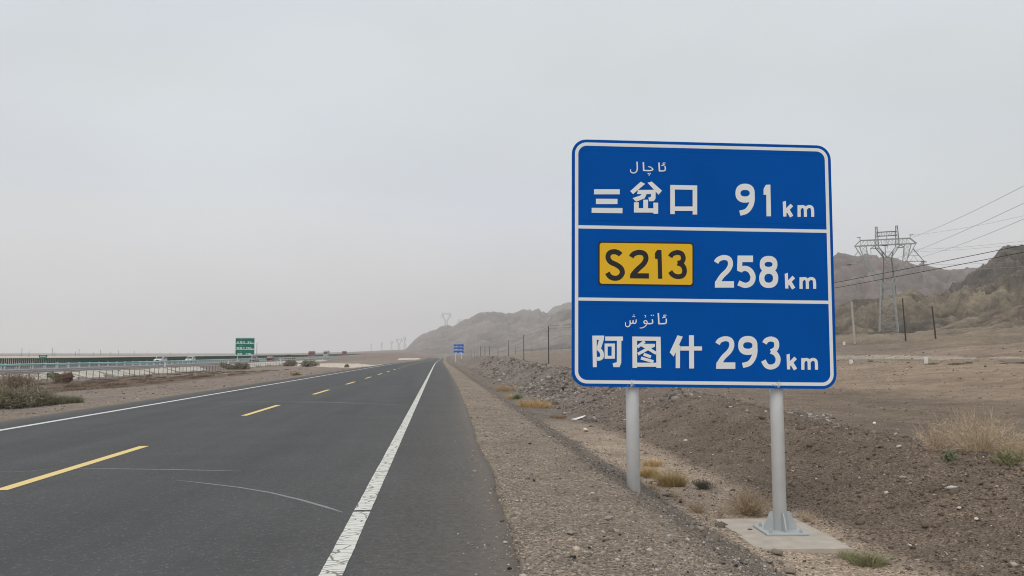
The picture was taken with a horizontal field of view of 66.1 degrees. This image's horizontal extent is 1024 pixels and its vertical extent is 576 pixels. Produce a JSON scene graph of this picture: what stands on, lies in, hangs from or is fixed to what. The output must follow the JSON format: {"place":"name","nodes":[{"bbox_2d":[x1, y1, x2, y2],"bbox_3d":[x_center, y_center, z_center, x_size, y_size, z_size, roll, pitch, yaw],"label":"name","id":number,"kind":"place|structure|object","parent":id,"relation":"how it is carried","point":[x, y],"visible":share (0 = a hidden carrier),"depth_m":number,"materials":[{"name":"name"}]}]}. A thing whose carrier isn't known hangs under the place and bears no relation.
{"place":"outdoors","nodes":[
{"label":"outdoors","id":0,"kind":"place"},
{"bbox_2d":[0,355,172,355],"bbox_3d":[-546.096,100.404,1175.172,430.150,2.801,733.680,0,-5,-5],"label":"dyke terrain","id":1,"kind":"structure","parent":0,"point":[81,355],"depth_m":937.44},
{"bbox_2d":[0,358,520,575],"bbox_3d":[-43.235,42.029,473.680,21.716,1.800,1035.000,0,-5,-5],"label":"road","id":2,"kind":"structure","parent":0,"point":[135,513],"depth_m":8.93,"materials":[{"name":"grey asphalt"}]},
{"bbox_2d":[0,446,146,489],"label":"dash marking","id":3,"kind":"object","parent":2,"relation":"on","point":[18,484],"visible":1,"depth_m":10.08,"materials":[{"name":"yellow paint"}]},
{"bbox_2d":[76,468,224,470],"bbox_3d":[-4.540,2.327,10.097,2.250,0.001,0.067,0,-5,6],"label":"road scrape marking","id":4,"kind":"object","parent":2,"relation":"on","point":[157,469],"visible":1,"depth_m":10.09,"materials":[{"name":"grey asphalt"}]},
{"bbox_2d":[0,359,423,430],"bbox_3d":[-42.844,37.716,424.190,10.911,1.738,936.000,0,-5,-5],"label":"edge marking","id":5,"kind":"object","parent":2,"relation":"on","point":[146,405],"visible":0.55,"depth_m":21.83,"materials":[{"name":"white paint"}]},
{"bbox_2d":[179,480,340,511],"bbox_3d":[-2.696,2.178,8.366,3.060,0.001,0.226,-4,-6,39],"label":"road scrape marking","id":6,"kind":"object","parent":2,"relation":"on","point":[276,494],"visible":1,"depth_m":8.21,"materials":[{"name":"grey asphalt"}]},
{"bbox_2d":[241,405,278,415],"bbox_3d":[-6.744,3.297,21.313,0.151,0.001,4.229,0,-5,-5],"label":"dash marking","id":7,"kind":"object","parent":2,"relation":"on","point":[259,410],"visible":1,"depth_m":21.03,"materials":[{"name":"yellow paint"}]},
{"bbox_2d":[319,511,369,575],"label":"edge marking","id":8,"kind":"object","parent":2,"relation":"on","point":[339,557],"visible":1,"depth_m":6.00,"materials":[{"name":"white paint"}]},
{"bbox_2d":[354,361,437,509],"bbox_3d":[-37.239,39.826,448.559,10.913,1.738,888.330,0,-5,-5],"label":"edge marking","id":9,"kind":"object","parent":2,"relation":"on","point":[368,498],"visible":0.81,"depth_m":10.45,"materials":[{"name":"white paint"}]},
{"bbox_2d":[255,350,436,354],"bbox_3d":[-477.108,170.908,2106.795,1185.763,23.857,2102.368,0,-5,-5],"label":"slope terrain","id":10,"kind":"structure","parent":0,"point":[341,352],"depth_m":1751.51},
{"bbox_2d":[403,308,553,354],"bbox_3d":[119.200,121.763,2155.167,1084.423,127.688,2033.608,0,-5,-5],"label":"mountain","id":11,"kind":"structure","parent":0,"point":[486,330],"depth_m":1730.98,"materials":[{"name":"stone"}]},
{"bbox_2d":[0,326,1023,575],"bbox_3d":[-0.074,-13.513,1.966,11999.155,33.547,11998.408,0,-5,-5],"label":"ground","id":12,"kind":"structure","parent":0,"point":[920,386],"depth_m":15.87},
{"bbox_2d":[0,369,47,388],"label":"shrub","id":13,"kind":"object","parent":12,"relation":"on","point":[28,381],"visible":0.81,"depth_m":61.91,"materials":[{"name":"plant"}]},
{"bbox_2d":[0,373,54,409],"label":"shrub","id":14,"kind":"object","parent":12,"relation":"on","point":[14,397],"visible":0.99,"depth_m":30.13,"materials":[{"name":"plant"}]},
{"bbox_2d":[14,374,52,380],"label":"concrete slope lining","id":15,"kind":"object","parent":12,"relation":"on","point":[45,377],"visible":0.3,"depth_m":94.31,"materials":[{"name":"grey concrete"}]},
{"bbox_2d":[10,387,65,407],"bbox_3d":[-18.799,4.376,31.120,1.924,1.028,2.039,-4,-6,38],"label":"shrub","id":16,"kind":"object","parent":12,"relation":"on","point":[43,399],"visible":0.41,"depth_m":30.91,"materials":[{"name":"brown plant"}]},
{"bbox_2d":[48,371,57,378],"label":"shrub","id":17,"kind":"object","parent":12,"relation":"on","point":[52,374],"visible":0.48,"depth_m":95.45,"materials":[{"name":"plant"}]},
{"bbox_2d":[53,373,61,381],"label":"shrub","id":18,"kind":"object","parent":12,"relation":"on","point":[57,377],"visible":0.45,"depth_m":83.35,"materials":[{"name":"plant"}]},
{"bbox_2d":[42,372,81,378],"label":"concrete slope lining","id":19,"kind":"object","parent":12,"relation":"on","point":[75,377],"visible":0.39,"depth_m":101.21,"materials":[{"name":"grey concrete"}]},
{"bbox_2d":[41,394,85,405],"bbox_3d":[-18.425,4.521,31.850,2.754,0.485,2.512,0,-5,-5],"label":"grass tuft","id":20,"kind":"object","parent":12,"relation":"on","point":[69,400],"visible":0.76,"depth_m":31.45,"materials":[{"name":"green plant"}]},
{"bbox_2d":[58,371,74,382],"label":"shrub","id":21,"kind":"object","parent":12,"relation":"on","point":[66,377],"visible":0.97,"depth_m":82.66,"materials":[{"name":"brown plant"}]},
{"bbox_2d":[67,371,104,377],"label":"concrete slope lining","id":22,"kind":"object","parent":12,"relation":"on","point":[89,375],"visible":0.69,"depth_m":107.11,"materials":[{"name":"grey concrete"}]},
{"bbox_2d":[95,370,132,376],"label":"concrete slope lining","id":23,"kind":"object","parent":12,"relation":"on","point":[116,373],"visible":0.66,"depth_m":115.38,"materials":[{"name":"grey concrete"}]},
{"bbox_2d":[121,370,151,374],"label":"concrete slope lining","id":24,"kind":"object","parent":12,"relation":"on","point":[140,372],"visible":0.65,"depth_m":123.55,"materials":[{"name":"grey concrete"}]},
{"bbox_2d":[3,362,282,380],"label":"wire fence","id":25,"kind":"object","parent":12,"relation":"on","point":[154,370],"visible":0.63,"depth_m":127.34,"materials":[{"name":"grey metal"}]},
{"bbox_2d":[8,368,300,391],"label":"scrub","id":26,"kind":"object","parent":12,"relation":"on","point":[189,374],"visible":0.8,"depth_m":82.29,"materials":[{"name":"brown plant"}]},
{"bbox_2d":[143,368,174,373],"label":"concrete slope lining","id":27,"kind":"object","parent":12,"relation":"on","point":[160,370],"visible":0.62,"depth_m":134.29,"materials":[{"name":"grey concrete"}]},
{"bbox_2d":[0,358,334,372],"bbox_3d":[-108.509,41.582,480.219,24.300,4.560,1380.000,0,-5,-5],"label":"expressway","id":28,"kind":"structure","parent":12,"relation":"on","point":[70,368],"depth_m":150.65,"materials":[{"name":"asphalt"}]},
{"bbox_2d":[154,356,166,362],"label":"off roader","id":29,"kind":"object","parent":28,"relation":"on","point":[161,358],"visible":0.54,"depth_m":204.13,"materials":[{"name":"white paint"}]},
{"bbox_2d":[7,358,313,369],"bbox_3d":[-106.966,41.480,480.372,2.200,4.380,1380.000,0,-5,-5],"label":"expressway median","id":30,"kind":"object","parent":28,"relation":"on","point":[136,365],"visible":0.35,"depth_m":150.25,"materials":[{"name":"concrete"}]},
{"bbox_2d":[0,355,357,369],"bbox_3d":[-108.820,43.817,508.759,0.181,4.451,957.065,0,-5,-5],"label":"guard rail","id":31,"kind":"object","parent":30,"relation":"on","point":[108,363],"visible":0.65,"depth_m":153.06,"materials":[{"name":"grey metal"}]},
{"bbox_2d":[185,357,195,361],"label":"compact suv","id":32,"kind":"object","parent":28,"relation":"on","point":[190,358],"visible":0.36,"depth_m":228.65,"materials":[{"name":"white paint"}]},
{"bbox_2d":[250,357,258,361],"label":"saloon car","id":33,"kind":"object","parent":28,"relation":"on","point":[256,359],"visible":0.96,"depth_m":241.60,"materials":[{"name":"grey paint"}]},
{"bbox_2d":[266,356,274,360],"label":"hatchback car","id":34,"kind":"object","parent":28,"relation":"on","point":[272,358],"visible":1,"depth_m":262.01,"materials":[{"name":"red paint"}]},
{"bbox_2d":[308,351,314,357],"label":"truck","id":35,"kind":"object","parent":28,"relation":"on","point":[311,354],"visible":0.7,"depth_m":420.22,"materials":[{"name":"red paint"}]},
{"bbox_2d":[323,351,329,355],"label":"truck","id":36,"kind":"object","parent":28,"relation":"on","point":[326,353],"visible":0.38,"depth_m":475.72,"materials":[{"name":"white"}]},
{"bbox_2d":[0,354,357,367],"bbox_3d":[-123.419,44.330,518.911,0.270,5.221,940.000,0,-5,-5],"label":"board fence","id":37,"kind":"object","parent":12,"relation":"on","point":[72,360],"visible":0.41,"depth_m":180.06,"materials":[{"name":"metal"}]},
{"bbox_2d":[166,366,208,371],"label":"concrete slope lining","id":38,"kind":"object","parent":12,"relation":"on","point":[188,370],"visible":0.74,"depth_m":149.44,"materials":[{"name":"grey concrete"}]},
{"bbox_2d":[219,362,234,369],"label":"shrub","id":39,"kind":"object","parent":12,"relation":"on","point":[231,367],"visible":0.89,"depth_m":172.46,"materials":[{"name":"plant"}]},
{"bbox_2d":[230,362,249,369],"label":"shrub","id":40,"kind":"object","parent":12,"relation":"on","point":[238,365],"visible":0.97,"depth_m":175.17,"materials":[{"name":"plant"}]},
{"bbox_2d":[235,338,254,364],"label":"expressway sign","id":41,"kind":"object","parent":12,"relation":"on","point":[244,346],"visible":0.99,"depth_m":200.78,"materials":[{"name":"metal"}]},
{"bbox_2d":[266,362,280,365],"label":"concrete slope lining","id":42,"kind":"object","parent":12,"relation":"on","point":[274,363],"visible":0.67,"depth_m":227.26,"materials":[{"name":"grey concrete"}]},
{"bbox_2d":[283,360,297,365],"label":"shrub","id":43,"kind":"object","parent":12,"relation":"on","point":[290,363],"visible":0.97,"depth_m":220.71,"materials":[{"name":"plant"}]},
{"bbox_2d":[289,370,301,374],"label":"shrub","id":44,"kind":"object","parent":12,"relation":"on","point":[297,372],"visible":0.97,"depth_m":77.77,"materials":[{"name":"brown plant"}]},
{"bbox_2d":[299,358,319,366],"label":"shrub","id":45,"kind":"object","parent":12,"relation":"on","point":[308,363],"visible":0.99,"depth_m":186.22,"materials":[{"name":"plant"}]},
{"bbox_2d":[453,344,463,361],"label":"road sign","id":46,"kind":"object","parent":12,"relation":"on","point":[458,348],"visible":1,"depth_m":303.98,"materials":[{"name":"blue metal"}]},
{"bbox_2d":[486,383,522,391],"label":"grass tuft","id":47,"kind":"object","parent":12,"relation":"on","point":[503,389],"visible":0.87,"depth_m":51.09,"materials":[{"name":"beige plant"}]},
{"bbox_2d":[0,343,1023,575],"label":"pebbles","id":48,"kind":"object","parent":12,"relation":"on","point":[828,563],"visible":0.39,"depth_m":34.39,"materials":[{"name":"stone"}]},
{"bbox_2d":[504,393,524,398],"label":"grass tuft","id":49,"kind":"object","parent":12,"relation":"on","point":[510,396],"visible":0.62,"depth_m":40.73,"materials":[{"name":"yellow plant"}]},
{"bbox_2d":[512,394,522,398],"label":"weed","id":50,"kind":"object","parent":12,"relation":"on","point":[516,396],"visible":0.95,"depth_m":40.15,"materials":[{"name":"green plant"}]},
{"bbox_2d":[512,398,555,407],"bbox_3d":[0.897,4.950,34.806,2.488,0.700,1.571,-1,-5,16],"label":"grass tuft","id":51,"kind":"object","parent":12,"relation":"on","point":[538,404],"visible":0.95,"depth_m":34.64,"materials":[{"name":"yellow plant"}]},
{"bbox_2d":[548,326,548,363],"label":"utility pole","id":52,"kind":"object","parent":12,"relation":"on","point":[548,344],"visible":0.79,"depth_m":172.17,"materials":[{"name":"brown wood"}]},
{"bbox_2d":[550,252,1023,328],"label":"cable","id":53,"kind":"object","parent":52,"relation":"attached to","point":[917,272],"visible":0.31,"depth_m":60.46,"materials":[{"name":"black metal"}]},
{"bbox_2d":[554,245,1022,325],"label":"cable","id":54,"kind":"object","parent":52,"relation":"attached to","point":[916,266],"visible":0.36,"depth_m":60.67,"materials":[{"name":"black metal"}]},
{"bbox_2d":[549,415,567,418],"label":"grass tuft","id":55,"kind":"object","parent":12,"relation":"on","point":[557,417],"visible":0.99,"depth_m":28.44,"materials":[{"name":"brown plant"}]},
{"bbox_2d":[605,515,612,519],"bbox_3d":[0.887,2.098,7.187,0.082,0.045,0.059,-1,-5,16],"label":"rock","id":56,"kind":"object","parent":12,"relation":"on","point":[608,517],"visible":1,"depth_m":7.17,"materials":[{"name":"stone"}]},
{"bbox_2d":[468,356,834,427],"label":"rubble","id":57,"kind":"object","parent":12,"relation":"on","point":[673,397],"visible":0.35,"depth_m":39.02,"materials":[{"name":"stone"}]},
{"bbox_2d":[642,459,663,466],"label":"grass tuft","id":58,"kind":"object","parent":12,"relation":"on","point":[659,463],"visible":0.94,"depth_m":16.14,"materials":[{"name":"yellow plant"}]},
{"bbox_2d":[640,465,667,477],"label":"grass tuft","id":59,"kind":"object","parent":12,"relation":"on","point":[646,472],"visible":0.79,"depth_m":14.36,"materials":[{"name":"yellow plant"}]},
{"bbox_2d":[644,482,663,490],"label":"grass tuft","id":60,"kind":"object","parent":12,"relation":"on","point":[652,485],"visible":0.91,"depth_m":12.56,"materials":[{"name":"beige plant"}]},
{"bbox_2d":[659,492,670,495],"bbox_3d":[2.360,3.195,12.182,0.234,0.050,0.178,0,-5,-3],"label":"rock","id":61,"kind":"object","parent":12,"relation":"on","point":[665,493],"visible":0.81,"depth_m":12.14,"materials":[{"name":"stone"}]},
{"bbox_2d":[642,467,693,486],"bbox_3d":[2.654,3.203,13.425,1.128,0.348,1.279,0,-5,-5],"label":"grass tuft","id":62,"kind":"object","parent":12,"relation":"on","point":[671,480],"visible":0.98,"depth_m":13.30,"materials":[{"name":"yellow plant"}]},
{"bbox_2d":[668,487,680,497],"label":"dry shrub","id":63,"kind":"object","parent":12,"relation":"on","point":[677,494],"visible":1,"depth_m":12.15,"materials":[{"name":"brown plant"}]},
{"bbox_2d":[685,501,710,512],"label":"dry shrub","id":64,"kind":"object","parent":12,"relation":"on","point":[697,509],"visible":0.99,"depth_m":11.30,"materials":[{"name":"brown plant"}]},
{"bbox_2d":[694,526,704,531],"bbox_3d":[1.924,2.467,8.056,0.098,0.061,0.094,4,-6,-38],"label":"rock","id":65,"kind":"object","parent":12,"relation":"on","point":[700,528],"visible":0.84,"depth_m":8.03,"materials":[{"name":"stone"}]},
{"bbox_2d":[689,477,717,489],"bbox_3d":[3.167,3.255,13.000,0.518,0.256,0.510,-5,-7,42],"label":"dry shrub","id":66,"kind":"object","parent":12,"relation":"on","point":[702,485],"visible":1,"depth_m":12.95,"materials":[{"name":"plant"}]},
{"bbox_2d":[713,486,772,516],"bbox_3d":[3.324,3.048,11.202,0.929,0.477,0.874,0,-5,-5],"label":"dry shrub","id":67,"kind":"object","parent":12,"relation":"on","point":[748,507],"visible":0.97,"depth_m":11.09,"materials":[{"name":"brown plant"}]},
{"bbox_2d":[496,365,1023,575],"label":"rubble","id":68,"kind":"object","parent":12,"relation":"on","point":[931,490],"visible":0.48,"depth_m":11.99,"materials":[{"name":"gravel"}]},
{"bbox_2d":[766,558,772,563],"bbox_3d":[2.740,2.909,8.375,0.072,0.051,0.100,-1,-5,11],"label":"rock","id":69,"kind":"object","parent":12,"relation":"on","point":[769,560],"visible":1,"depth_m":8.35,"materials":[{"name":"stone"}]},
{"bbox_2d":[771,548,782,554],"bbox_3d":[2.977,2.966,8.836,0.132,0.073,0.117,0,-5,6],"label":"rock","id":70,"kind":"object","parent":12,"relation":"on","point":[776,551],"visible":1,"depth_m":8.80,"materials":[{"name":"stone"}]},
{"bbox_2d":[715,518,852,552],"bbox_3d":[3.332,3.206,9.829,1.115,0.300,1.711,0,-5,-2],"label":"concrete footing","id":71,"kind":"object","parent":12,"relation":"on","point":[816,541],"visible":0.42,"depth_m":9.46,"materials":[{"name":"grey concrete"}]},
{"bbox_2d":[571,139,836,535],"bbox_3d":[2.432,0.588,10.082,3.395,4.957,0.553,0,-5,-3],"label":"road sign","id":72,"kind":"object","parent":71,"relation":"on","point":[701,265],"visible":0.94,"depth_m":10.00,"materials":[{"name":"metal"}]},
{"bbox_2d":[782,568,795,573],"bbox_3d":[2.809,2.870,7.982,0.143,0.056,0.106,-2,-5,21],"label":"rock","id":73,"kind":"object","parent":12,"relation":"on","point":[789,571],"visible":0.93,"depth_m":7.95,"materials":[{"name":"stone"}]},
{"bbox_2d":[797,508,816,521],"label":"dry shrub","id":74,"kind":"object","parent":12,"relation":"on","point":[805,518],"visible":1,"depth_m":10.54,"materials":[{"name":"beige plant"}]},
{"bbox_2d":[833,548,860,559],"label":"grass tuft","id":75,"kind":"object","parent":12,"relation":"on","point":[842,555],"visible":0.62,"depth_m":8.74,"materials":[{"name":"plant"}]},
{"bbox_2d":[850,301,855,343],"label":"utility pole","id":76,"kind":"object","parent":12,"relation":"on","point":[853,329],"visible":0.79,"depth_m":150.25,"materials":[{"name":"concrete"}]},
{"bbox_2d":[834,547,899,567],"bbox_3d":[3.823,2.892,8.434,0.843,0.186,0.953,-1,-5,16],"label":"grass tuft","id":77,"kind":"object","parent":12,"relation":"on","point":[872,560],"visible":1,"depth_m":8.45,"materials":[{"name":"green plant"}]},
{"bbox_2d":[902,298,906,340],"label":"utility pole","id":78,"kind":"object","parent":12,"relation":"on","point":[904,320],"visible":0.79,"depth_m":136.06,"materials":[{"name":"brown wood"}]},
{"bbox_2d":[835,267,1023,334],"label":"foothill","id":79,"kind":"structure","parent":12,"relation":"on","point":[1001,292],"depth_m":345.15,"materials":[{"name":"brown stone"}]},
{"bbox_2d":[847,234,926,331],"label":"pylon","id":80,"kind":"object","parent":79,"relation":"on","point":[884,286],"visible":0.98,"depth_m":329.07,"materials":[{"name":"metal"}]},
{"bbox_2d":[895,204,1020,258],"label":"power line","id":81,"kind":"object","parent":80,"relation":"attached to","point":[962,231],"visible":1,"depth_m":237.71,"materials":[{"name":"grey metal"}]},
{"bbox_2d":[917,186,1022,235],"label":"power line","id":82,"kind":"object","parent":80,"relation":"attached to","point":[966,214],"visible":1,"depth_m":244.37,"materials":[{"name":"grey metal"}]},
{"bbox_2d":[923,219,1022,256],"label":"power line","id":83,"kind":"object","parent":80,"relation":"attached to","point":[978,237],"visible":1,"depth_m":238.32,"materials":[{"name":"grey metal"}]},
{"bbox_2d":[870,226,904,298],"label":"pylon","id":84,"kind":"object","parent":79,"relation":"on","point":[878,247],"visible":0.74,"depth_m":433.66,"materials":[{"name":"metal"}]},
{"bbox_2d":[931,306,936,338],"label":"utility pole","id":85,"kind":"object","parent":12,"relation":"on","point":[933,323],"visible":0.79,"depth_m":133.11,"materials":[{"name":"brown wood"}]},
{"bbox_2d":[912,417,963,449],"bbox_3d":[7.306,2.537,13.531,0.915,0.647,0.827,0,-5,-5],"label":"dry bush","id":86,"kind":"object","parent":12,"relation":"on","point":[936,444],"visible":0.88,"depth_m":13.51,"materials":[{"name":"beige plant"}]},
{"bbox_2d":[940,449,961,460],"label":"weed","id":87,"kind":"object","parent":12,"relation":"on","point":[950,456],"visible":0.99,"depth_m":12.27,"materials":[{"name":"green plant"}]},
{"bbox_2d":[884,305,1023,335],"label":"foothill","id":88,"kind":"structure","parent":12,"relation":"on","point":[1003,318],"depth_m":198.26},
{"bbox_2d":[947,363,967,364],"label":"weed","id":89,"kind":"object","parent":12,"relation":"on","point":[956,363],"visible":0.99,"depth_m":63.74,"materials":[{"name":"beige plant"}]},
{"bbox_2d":[922,404,1023,457],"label":"dry bush","id":90,"kind":"object","parent":12,"relation":"on","point":[984,440],"visible":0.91,"depth_m":12.99,"materials":[{"name":"beige plant"}]},
{"bbox_2d":[982,425,1023,459],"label":"dry bush","id":91,"kind":"object","parent":12,"relation":"on","point":[1017,445],"visible":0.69,"depth_m":12.64,"materials":[{"name":"beige plant"}]},
{"bbox_2d":[986,448,1023,466],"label":"weed","id":92,"kind":"object","parent":12,"relation":"on","point":[1007,459],"visible":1,"depth_m":11.78,"materials":[{"name":"green plant"}]},
{"bbox_2d":[999,359,1023,362],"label":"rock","id":93,"kind":"object","parent":12,"relation":"on","point":[1013,361],"visible":0.96,"depth_m":61.17,"materials":[{"name":"stone"}]},
{"bbox_2d":[0,0,1023,352],"label":"sky","id":94,"kind":"structure","parent":0,"point":[177,176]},
{"bbox_2d":[479,308,571,353],"bbox_3d":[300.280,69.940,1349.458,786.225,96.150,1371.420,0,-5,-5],"label":"mountain","id":95,"kind":"structure","parent":0,"point":[560,334],"depth_m":1059.61,"materials":[{"name":"stone"}]},
{"bbox_2d":[548,302,571,313],"bbox_3d":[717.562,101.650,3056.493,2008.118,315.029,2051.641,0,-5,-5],"label":"mountain","id":96,"kind":"structure","parent":0,"point":[555,309],"depth_m":2861.18,"materials":[{"name":"grey stone"}]},
{"bbox_2d":[453,390,798,575],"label":"gravel","id":97,"kind":"structure","parent":0,"point":[713,536],"depth_m":7.49,"materials":[{"name":"grey gravel"}]},
{"bbox_2d":[833,252,978,305],"bbox_3d":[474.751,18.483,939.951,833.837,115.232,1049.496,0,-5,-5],"label":"mountain","id":98,"kind":"structure","parent":0,"point":[936,281],"depth_m":746.70,"materials":[{"name":"stone"}]},
{"bbox_2d":[944,245,1023,292],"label":"mountain","id":99,"kind":"structure","parent":0,"point":[980,276],"depth_m":397.17,"materials":[{"name":"brown stone"}]}
]}

